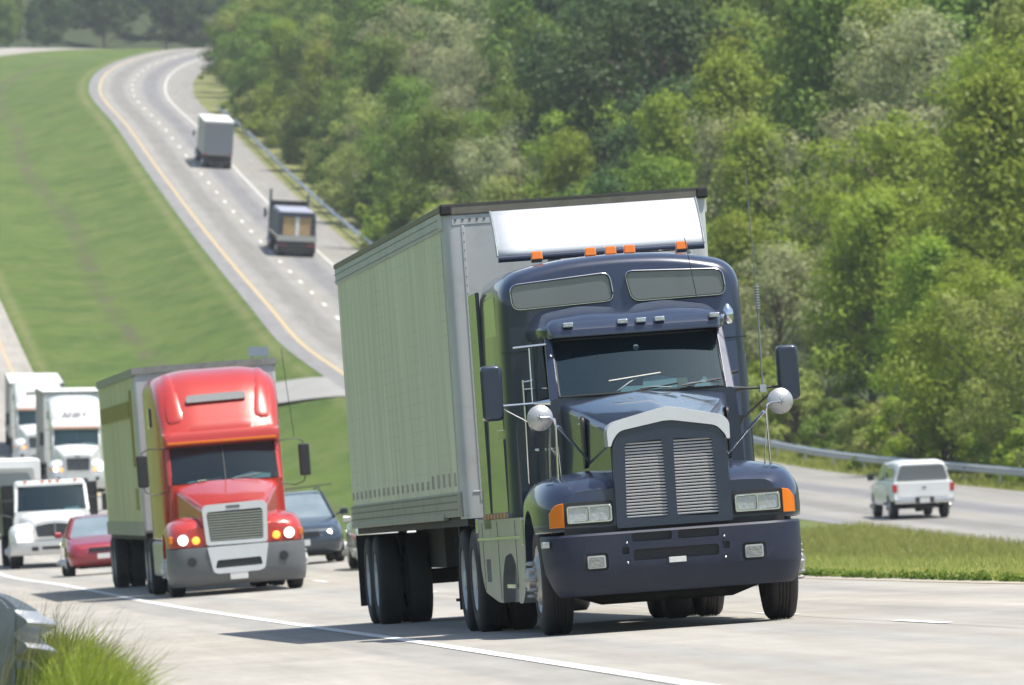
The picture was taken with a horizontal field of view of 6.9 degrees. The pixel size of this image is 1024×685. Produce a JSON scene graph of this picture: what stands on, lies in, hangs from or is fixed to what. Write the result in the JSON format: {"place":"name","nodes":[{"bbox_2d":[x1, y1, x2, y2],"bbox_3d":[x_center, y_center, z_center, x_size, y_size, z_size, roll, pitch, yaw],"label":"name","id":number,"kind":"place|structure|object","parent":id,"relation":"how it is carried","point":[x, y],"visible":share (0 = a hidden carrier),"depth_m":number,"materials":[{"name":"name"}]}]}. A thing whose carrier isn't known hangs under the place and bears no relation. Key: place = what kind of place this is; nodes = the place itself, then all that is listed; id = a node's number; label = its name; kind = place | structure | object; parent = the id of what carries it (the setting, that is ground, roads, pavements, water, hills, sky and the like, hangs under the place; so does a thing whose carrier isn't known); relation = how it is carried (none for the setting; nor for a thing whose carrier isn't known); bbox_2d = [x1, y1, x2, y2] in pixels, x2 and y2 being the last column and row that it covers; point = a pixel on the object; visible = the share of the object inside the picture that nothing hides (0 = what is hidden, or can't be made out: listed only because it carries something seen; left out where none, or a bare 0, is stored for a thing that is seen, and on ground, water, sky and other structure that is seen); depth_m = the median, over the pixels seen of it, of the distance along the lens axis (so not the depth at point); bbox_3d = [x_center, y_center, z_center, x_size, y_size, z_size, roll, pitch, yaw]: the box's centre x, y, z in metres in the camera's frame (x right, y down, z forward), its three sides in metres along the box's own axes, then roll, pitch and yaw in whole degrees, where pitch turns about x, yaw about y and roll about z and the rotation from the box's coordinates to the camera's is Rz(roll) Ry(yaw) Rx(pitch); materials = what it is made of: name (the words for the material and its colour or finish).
{"place":"outdoors","nodes":[
{"label":"outdoors","id":0,"kind":"place"},
{"bbox_2d":[0,457,45,486],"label":"delivery van","id":1,"kind":"object","parent":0,"point":[12,470],"visible":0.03,"depth_m":276.23,"materials":[{"name":"grey paint"}]},
{"bbox_2d":[0,585,197,684],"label":"grass","id":2,"kind":"structure","parent":0,"point":[92,672],"depth_m":44.96,"materials":[{"name":"green plant"}]},
{"bbox_2d":[276,377,344,402],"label":"crossover road","id":3,"kind":"structure","parent":0,"point":[307,388],"depth_m":428.38,"materials":[{"name":"grey asphalt"}]},
{"bbox_2d":[0,48,1023,684],"bbox_3d":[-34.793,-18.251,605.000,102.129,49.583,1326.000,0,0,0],"label":"road","id":4,"kind":"structure","parent":0,"point":[840,632],"depth_m":76.55,"materials":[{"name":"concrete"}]},
{"bbox_2d":[4,373,64,457],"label":"semi truck","id":5,"kind":"object","parent":4,"relation":"on","point":[20,419],"visible":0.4,"depth_m":404.81,"materials":[{"name":"white paint"}]},
{"bbox_2d":[0,478,106,568],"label":"flatbed truck","id":6,"kind":"object","parent":4,"relation":"on","point":[35,515],"visible":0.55,"depth_m":231.15,"materials":[{"name":"white paint"}]},
{"bbox_2d":[35,387,105,491],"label":"semi truck","id":7,"kind":"object","parent":4,"relation":"on","point":[68,437],"visible":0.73,"depth_m":357.73,"materials":[{"name":"white paint"}]},
{"bbox_2d":[54,513,111,576],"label":"car","id":8,"kind":"object","parent":4,"relation":"on","point":[85,542],"visible":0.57,"depth_m":202.68,"materials":[{"name":"red paint"}]},
{"bbox_2d":[96,349,310,597],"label":"semi truck","id":9,"kind":"object","parent":4,"relation":"on","point":[193,474],"visible":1,"depth_m":150.78,"materials":[{"name":"red paint"}]},
{"bbox_2d":[284,483,347,561],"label":"station wagon","id":10,"kind":"object","parent":4,"relation":"on","point":[312,510],"visible":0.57,"depth_m":180.88,"materials":[{"name":"blue metal"}]},
{"bbox_2d":[0,48,715,684],"bbox_3d":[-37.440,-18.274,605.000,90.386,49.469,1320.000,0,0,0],"label":"lane marking","id":11,"kind":"structure","parent":4,"relation":"on","point":[620,672],"depth_m":73.35,"materials":[{"name":"white paint"}]},
{"bbox_2d":[333,168,804,635],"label":"semi truck","id":12,"kind":"object","parent":4,"relation":"on","point":[550,424],"visible":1,"depth_m":80.45,"materials":[{"name":"blue paint"}]},
{"bbox_2d":[0,0,1023,559],"bbox_3d":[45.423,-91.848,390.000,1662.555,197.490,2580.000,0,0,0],"label":"ground","id":13,"kind":"structure","parent":0,"point":[108,268],"depth_m":622.33,"materials":[{"name":"green plant"}]},
{"bbox_2d":[0,593,56,684],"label":"guardrail","id":14,"kind":"object","parent":13,"relation":"on","point":[30,613],"visible":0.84,"depth_m":48.83,"materials":[{"name":"metal"}]},
{"bbox_2d":[23,0,74,47],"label":"tree","id":15,"kind":"object","parent":13,"relation":"on","point":[59,13],"visible":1,"depth_m":1257.76,"materials":[{"name":"green plant"}]},
{"bbox_2d":[74,0,133,48],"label":"tree","id":16,"kind":"object","parent":13,"relation":"on","point":[103,11],"visible":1,"depth_m":1272.24,"materials":[{"name":"green plant"}]},
{"bbox_2d":[142,0,185,49],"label":"tree","id":17,"kind":"object","parent":13,"relation":"on","point":[161,16],"visible":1,"depth_m":1269.20,"materials":[{"name":"green plant"}]},
{"bbox_2d":[164,0,217,47],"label":"tree","id":18,"kind":"object","parent":13,"relation":"on","point":[189,14],"visible":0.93,"depth_m":1268.50,"materials":[{"name":"green plant"}]},
{"bbox_2d":[223,41,277,115],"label":"tree","id":19,"kind":"object","parent":13,"relation":"on","point":[255,56],"visible":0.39,"depth_m":846.61,"materials":[{"name":"green plant"}]},
{"bbox_2d":[218,9,305,91],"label":"tree","id":20,"kind":"object","parent":13,"relation":"on","point":[253,21],"visible":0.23,"depth_m":880.44,"materials":[{"name":"green plant"}]},
{"bbox_2d":[249,17,301,116],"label":"tree","id":21,"kind":"object","parent":13,"relation":"on","point":[276,52],"visible":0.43,"depth_m":830.13,"materials":[{"name":"green plant"}]},
{"bbox_2d":[265,27,318,110],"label":"tree","id":22,"kind":"object","parent":13,"relation":"on","point":[289,74],"visible":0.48,"depth_m":806.48,"materials":[{"name":"green plant"}]},
{"bbox_2d":[273,73,342,159],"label":"tree","id":23,"kind":"object","parent":13,"relation":"on","point":[314,87],"visible":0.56,"depth_m":757.94,"materials":[{"name":"green plant"}]},
{"bbox_2d":[283,44,340,125],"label":"tree","id":24,"kind":"object","parent":13,"relation":"on","point":[318,65],"visible":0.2,"depth_m":773.14,"materials":[{"name":"green plant"}]},
{"bbox_2d":[304,73,371,164],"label":"tree","id":25,"kind":"object","parent":13,"relation":"on","point":[329,108],"visible":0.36,"depth_m":725.66,"materials":[{"name":"green plant"}]},
{"bbox_2d":[313,151,364,214],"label":"bush","id":26,"kind":"object","parent":13,"relation":"on","point":[327,190],"visible":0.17,"depth_m":682.01,"materials":[{"name":"green plant"}]},
{"bbox_2d":[322,44,371,147],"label":"tree","id":27,"kind":"object","parent":13,"relation":"on","point":[352,66],"visible":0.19,"depth_m":739.77,"materials":[{"name":"green plant"}]},
{"bbox_2d":[337,167,384,226],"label":"bush","id":28,"kind":"object","parent":13,"relation":"on","point":[347,208],"visible":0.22,"depth_m":659.21,"materials":[{"name":"green plant"}]},
{"bbox_2d":[326,86,403,208],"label":"tree","id":29,"kind":"object","parent":13,"relation":"on","point":[362,116],"visible":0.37,"depth_m":663.90,"materials":[{"name":"green plant"}]},
{"bbox_2d":[338,30,422,145],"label":"tree","id":30,"kind":"object","parent":13,"relation":"on","point":[373,65],"visible":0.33,"depth_m":711.16,"materials":[{"name":"green plant"}]},
{"bbox_2d":[321,0,464,132],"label":"tree","id":31,"kind":"object","parent":13,"relation":"on","point":[372,7],"visible":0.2,"depth_m":771.38,"materials":[{"name":"green plant"}]},
{"bbox_2d":[351,109,449,240],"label":"tree","id":32,"kind":"object","parent":13,"relation":"on","point":[387,186],"visible":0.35,"depth_m":619.81,"materials":[{"name":"green plant"}]},
{"bbox_2d":[365,71,450,186],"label":"tree","id":33,"kind":"object","parent":13,"relation":"on","point":[418,96],"visible":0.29,"depth_m":656.01,"materials":[{"name":"green plant"}]},
{"bbox_2d":[353,0,463,106],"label":"tree","id":34,"kind":"object","parent":13,"relation":"on","point":[405,20],"visible":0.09,"depth_m":760.38,"materials":[{"name":"green plant"}]},
{"bbox_2d":[395,0,477,106],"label":"tree","id":35,"kind":"object","parent":13,"relation":"on","point":[440,4],"visible":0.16,"depth_m":735.33,"materials":[{"name":"green plant"}]},
{"bbox_2d":[388,101,485,226],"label":"tree","id":36,"kind":"object","parent":13,"relation":"on","point":[440,150],"visible":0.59,"depth_m":594.46,"materials":[{"name":"green plant"}]},
{"bbox_2d":[409,6,474,111],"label":"tree","id":37,"kind":"object","parent":13,"relation":"on","point":[446,29],"visible":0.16,"depth_m":702.53,"materials":[{"name":"green plant"}]},
{"bbox_2d":[415,33,495,113],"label":"tree","id":38,"kind":"object","parent":13,"relation":"on","point":[428,71],"visible":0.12,"depth_m":688.91,"materials":[{"name":"green plant"}]},
{"bbox_2d":[440,19,501,119],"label":"tree","id":39,"kind":"object","parent":13,"relation":"on","point":[477,64],"visible":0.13,"depth_m":658.29,"materials":[{"name":"green plant"}]},
{"bbox_2d":[472,174,523,202],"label":"tree","id":40,"kind":"object","parent":13,"relation":"on","point":[500,191],"visible":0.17,"depth_m":519.56,"materials":[{"name":"green plant"}]},
{"bbox_2d":[460,80,540,190],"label":"tree","id":41,"kind":"object","parent":13,"relation":"on","point":[509,103],"visible":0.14,"depth_m":571.83,"materials":[{"name":"green plant"}]},
{"bbox_2d":[451,119,555,202],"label":"tree","id":42,"kind":"object","parent":13,"relation":"on","point":[503,150],"visible":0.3,"depth_m":549.93,"materials":[{"name":"green plant"}]},
{"bbox_2d":[450,105,559,203],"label":"tree","id":43,"kind":"object","parent":13,"relation":"on","point":[497,124],"visible":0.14,"depth_m":561.93,"materials":[{"name":"green plant"}]},
{"bbox_2d":[469,0,546,123],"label":"tree","id":44,"kind":"object","parent":13,"relation":"on","point":[495,42],"visible":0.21,"depth_m":648.28,"materials":[{"name":"green plant"}]},
{"bbox_2d":[476,152,542,199],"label":"tree","id":45,"kind":"object","parent":13,"relation":"on","point":[512,170],"visible":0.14,"depth_m":534.76,"materials":[{"name":"green plant"}]},
{"bbox_2d":[485,7,576,156],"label":"tree","id":46,"kind":"object","parent":13,"relation":"on","point":[509,33],"visible":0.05,"depth_m":589.00,"materials":[{"name":"green plant"}]},
{"bbox_2d":[481,0,581,151],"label":"tree","id":47,"kind":"object","parent":13,"relation":"on","point":[545,6],"visible":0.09,"depth_m":616.87,"materials":[{"name":"green plant"}]},
{"bbox_2d":[527,123,601,198],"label":"tree","id":48,"kind":"object","parent":13,"relation":"on","point":[568,160],"visible":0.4,"depth_m":513.69,"materials":[{"name":"green plant"}]},
{"bbox_2d":[502,90,631,198],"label":"tree","id":49,"kind":"object","parent":13,"relation":"on","point":[528,184],"visible":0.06,"depth_m":535.17,"materials":[{"name":"green plant"}]},
{"bbox_2d":[500,0,676,198],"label":"tree","id":50,"kind":"object","parent":13,"relation":"on","point":[542,38],"visible":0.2,"depth_m":549.03,"materials":[{"name":"green plant"}]},
{"bbox_2d":[549,166,634,196],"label":"tree","id":51,"kind":"object","parent":13,"relation":"on","point":[601,186],"visible":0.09,"depth_m":454.99,"materials":[{"name":"green plant"}]},
{"bbox_2d":[216,105,1023,484],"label":"guardrail","id":52,"kind":"object","parent":13,"relation":"on","point":[864,459],"visible":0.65,"depth_m":348.51,"materials":[{"name":"metal"}]},
{"bbox_2d":[523,0,760,207],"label":"tree","id":53,"kind":"object","parent":13,"relation":"on","point":[668,23],"visible":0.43,"depth_m":523.26,"materials":[{"name":"green plant"}]},
{"bbox_2d":[606,145,714,246],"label":"tree","id":54,"kind":"object","parent":13,"relation":"on","point":[649,177],"visible":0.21,"depth_m":426.89,"materials":[{"name":"green plant"}]},
{"bbox_2d":[590,71,736,185],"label":"tree","id":55,"kind":"object","parent":13,"relation":"on","point":[610,140],"visible":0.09,"depth_m":508.35,"materials":[{"name":"green plant"}]},
{"bbox_2d":[625,84,717,206],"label":"tree","id":56,"kind":"object","parent":13,"relation":"on","point":[660,129],"visible":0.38,"depth_m":493.21,"materials":[{"name":"green plant"}]},
{"bbox_2d":[637,0,789,121],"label":"tree","id":57,"kind":"object","parent":13,"relation":"on","point":[732,3],"visible":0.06,"depth_m":553.51,"materials":[{"name":"green plant"}]},
{"bbox_2d":[679,109,772,238],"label":"tree","id":58,"kind":"object","parent":13,"relation":"on","point":[708,148],"visible":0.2,"depth_m":464.75,"materials":[{"name":"green plant"}]},
{"bbox_2d":[664,1,802,132],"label":"tree","id":59,"kind":"object","parent":13,"relation":"on","point":[759,30],"visible":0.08,"depth_m":537.08,"materials":[{"name":"green plant"}]},
{"bbox_2d":[679,41,790,231],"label":"tree","id":60,"kind":"object","parent":13,"relation":"on","point":[727,96],"visible":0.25,"depth_m":475.84,"materials":[{"name":"green plant"}]},
{"bbox_2d":[653,15,837,174],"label":"tree","id":61,"kind":"object","parent":13,"relation":"on","point":[746,25],"visible":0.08,"depth_m":518.43,"materials":[{"name":"green plant"}]},
{"bbox_2d":[701,103,793,307],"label":"tree","id":62,"kind":"object","parent":13,"relation":"on","point":[734,121],"visible":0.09,"depth_m":448.60,"materials":[{"name":"green plant"}]},
{"bbox_2d":[707,208,800,367],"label":"tree","id":63,"kind":"object","parent":13,"relation":"on","point":[732,248],"visible":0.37,"depth_m":406.35,"materials":[{"name":"green plant"}]},
{"bbox_2d":[706,112,819,325],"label":"tree","id":64,"kind":"object","parent":13,"relation":"on","point":[757,186],"visible":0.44,"depth_m":433.96,"materials":[{"name":"green plant"}]},
{"bbox_2d":[733,238,837,405],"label":"tree","id":65,"kind":"object","parent":13,"relation":"on","point":[779,313],"visible":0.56,"depth_m":392.31,"materials":[{"name":"green plant"}]},
{"bbox_2d":[749,378,825,451],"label":"bush","id":66,"kind":"object","parent":13,"relation":"on","point":[801,404],"visible":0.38,"depth_m":370.91,"materials":[{"name":"green plant"}]},
{"bbox_2d":[737,0,887,241],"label":"tree","id":67,"kind":"object","parent":13,"relation":"on","point":[786,11],"visible":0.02,"depth_m":502.85,"materials":[{"name":"green plant"}]},
{"bbox_2d":[794,393,866,452],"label":"bush","id":68,"kind":"object","parent":13,"relation":"on","point":[836,404],"visible":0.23,"depth_m":364.74,"materials":[{"name":"green plant"}]},
{"bbox_2d":[749,0,915,259],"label":"tree","id":69,"kind":"object","parent":13,"relation":"on","point":[827,27],"visible":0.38,"depth_m":484.92,"materials":[{"name":"green plant"}]},
{"bbox_2d":[792,407,880,461],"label":"bush","id":70,"kind":"object","parent":13,"relation":"on","point":[813,428],"visible":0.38,"depth_m":358.61,"materials":[{"name":"green plant"}]},
{"bbox_2d":[758,172,943,385],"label":"tree","id":71,"kind":"object","parent":13,"relation":"on","point":[821,209],"visible":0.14,"depth_m":395.02,"materials":[{"name":"green plant"}]},
{"bbox_2d":[794,185,921,405],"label":"tree","id":72,"kind":"object","parent":13,"relation":"on","point":[864,226],"visible":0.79,"depth_m":379.42,"materials":[{"name":"green plant"}]},
{"bbox_2d":[826,398,900,465],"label":"bush","id":73,"kind":"object","parent":13,"relation":"on","point":[852,414],"visible":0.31,"depth_m":352.41,"materials":[{"name":"green plant"}]},
{"bbox_2d":[755,99,979,322],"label":"tree","id":74,"kind":"object","parent":13,"relation":"on","point":[846,129],"visible":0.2,"depth_m":420.85,"materials":[{"name":"green plant"}]},
{"bbox_2d":[786,0,953,244],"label":"tree","id":75,"kind":"object","parent":13,"relation":"on","point":[885,18],"visible":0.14,"depth_m":467.04,"materials":[{"name":"green plant"}]},
{"bbox_2d":[754,443,1023,491],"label":"grass","id":76,"kind":"structure","parent":13,"relation":"on","point":[977,480],"depth_m":342.39,"materials":[{"name":"green plant"}]},
{"bbox_2d":[755,108,1023,335],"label":"tree","id":77,"kind":"object","parent":13,"relation":"on","point":[898,161],"visible":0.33,"depth_m":407.80,"materials":[{"name":"green plant"}]},
{"bbox_2d":[843,395,950,471],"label":"bush","id":78,"kind":"object","parent":13,"relation":"on","point":[903,444],"visible":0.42,"depth_m":340.23,"materials":[{"name":"green plant"}]},
{"bbox_2d":[849,395,950,466],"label":"bush","id":79,"kind":"object","parent":13,"relation":"on","point":[862,445],"visible":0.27,"depth_m":344.83,"materials":[{"name":"green plant"}]},
{"bbox_2d":[815,4,987,236],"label":"tree","id":80,"kind":"object","parent":13,"relation":"on","point":[916,27],"visible":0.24,"depth_m":446.90,"materials":[{"name":"green plant"}]},
{"bbox_2d":[798,565,1023,581],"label":"weeds","id":81,"kind":"object","parent":13,"relation":"on","point":[1006,576],"visible":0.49,"depth_m":105.28,"materials":[{"name":"green plant"}]},
{"bbox_2d":[800,519,1023,563],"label":"grass","id":82,"kind":"structure","parent":13,"relation":"on","point":[850,538],"depth_m":242.56,"materials":[{"name":"green plant"}]},
{"bbox_2d":[804,550,1023,580],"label":"grass","id":83,"kind":"structure","parent":13,"relation":"on","point":[996,564],"depth_m":112.36,"materials":[{"name":"green plant"}]},
{"bbox_2d":[809,172,1023,372],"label":"tree","id":84,"kind":"object","parent":13,"relation":"on","point":[927,212],"visible":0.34,"depth_m":379.90,"materials":[{"name":"green plant"}]},
{"bbox_2d":[864,227,973,404],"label":"tree","id":85,"kind":"object","parent":13,"relation":"on","point":[929,261],"visible":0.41,"depth_m":364.20,"materials":[{"name":"green plant"}]},
{"bbox_2d":[836,16,1020,246],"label":"tree","id":86,"kind":"object","parent":13,"relation":"on","point":[969,57],"visible":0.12,"depth_m":429.68,"materials":[{"name":"green plant"}]},
{"bbox_2d":[874,258,1023,459],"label":"tree","id":87,"kind":"object","parent":13,"relation":"on","point":[921,343],"visible":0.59,"depth_m":330.68,"materials":[{"name":"green plant"}]},
{"bbox_2d":[877,0,1023,170],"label":"tree","id":88,"kind":"object","parent":13,"relation":"on","point":[945,6],"visible":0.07,"depth_m":478.51,"materials":[{"name":"green plant"}]},
{"bbox_2d":[884,50,1023,358],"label":"tree","id":89,"kind":"object","parent":13,"relation":"on","point":[994,175],"visible":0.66,"depth_m":367.51,"materials":[{"name":"green plant"}]},
{"bbox_2d":[906,251,1013,410],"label":"tree","id":90,"kind":"object","parent":13,"relation":"on","point":[958,267],"visible":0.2,"depth_m":356.44,"materials":[{"name":"green plant"}]},
{"bbox_2d":[908,266,1023,406],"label":"tree","id":91,"kind":"object","parent":13,"relation":"on","point":[945,372],"visible":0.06,"depth_m":343.11,"materials":[{"name":"green plant"}]},
{"bbox_2d":[916,388,1023,475],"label":"bush","id":92,"kind":"object","parent":13,"relation":"on","point":[966,453],"visible":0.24,"depth_m":329.07,"materials":[{"name":"green plant"}]},
{"bbox_2d":[931,280,1023,465],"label":"tree","id":93,"kind":"object","parent":13,"relation":"on","point":[1017,363],"visible":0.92,"depth_m":316.57,"materials":[{"name":"green plant"}]},
{"bbox_2d":[948,0,1023,279],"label":"tree","id":94,"kind":"object","parent":13,"relation":"on","point":[1001,25],"visible":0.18,"depth_m":411.50,"materials":[{"name":"green plant"}]},
{"bbox_2d":[973,29,1023,264],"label":"tree","id":95,"kind":"object","parent":13,"relation":"on","point":[1013,52],"visible":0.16,"depth_m":397.82,"materials":[{"name":"green plant"}]},
{"bbox_2d":[985,419,1023,484],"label":"bush","id":96,"kind":"object","parent":13,"relation":"on","point":[1015,440],"visible":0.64,"depth_m":310.93,"materials":[{"name":"green plant"}]},
{"bbox_2d":[89,48,1023,543],"bbox_3d":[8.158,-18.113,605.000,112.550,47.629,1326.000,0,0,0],"label":"road","id":97,"kind":"structure","parent":0,"point":[305,314],"depth_m":617.48,"materials":[{"name":"grey asphalt"}]},
{"bbox_2d":[193,114,234,168],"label":"semi truck","id":98,"kind":"object","parent":97,"relation":"on","point":[215,136],"visible":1,"depth_m":756.89,"materials":[{"name":"white metal"}]},
{"bbox_2d":[99,48,343,374],"bbox_3d":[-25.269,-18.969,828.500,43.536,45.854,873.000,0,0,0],"label":"lane marking","id":99,"kind":"object","parent":97,"relation":"on","point":[296,338],"visible":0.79,"depth_m":617.49,"materials":[{"name":"yellow paint"}]},
{"bbox_2d":[264,188,316,256],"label":"flatbed truck","id":100,"kind":"object","parent":97,"relation":"on","point":[282,245],"visible":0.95,"depth_m":602.50,"materials":[{"name":"grey paint"}]},
{"bbox_2d":[270,205,315,235],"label":"lumber load","id":101,"kind":"object","parent":100,"relation":"on","point":[293,220],"visible":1,"depth_m":602.03},
{"bbox_2d":[867,459,953,518],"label":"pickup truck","id":102,"kind":"object","parent":97,"relation":"on","point":[926,485],"visible":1,"depth_m":270.19,"materials":[{"name":"white paint"}]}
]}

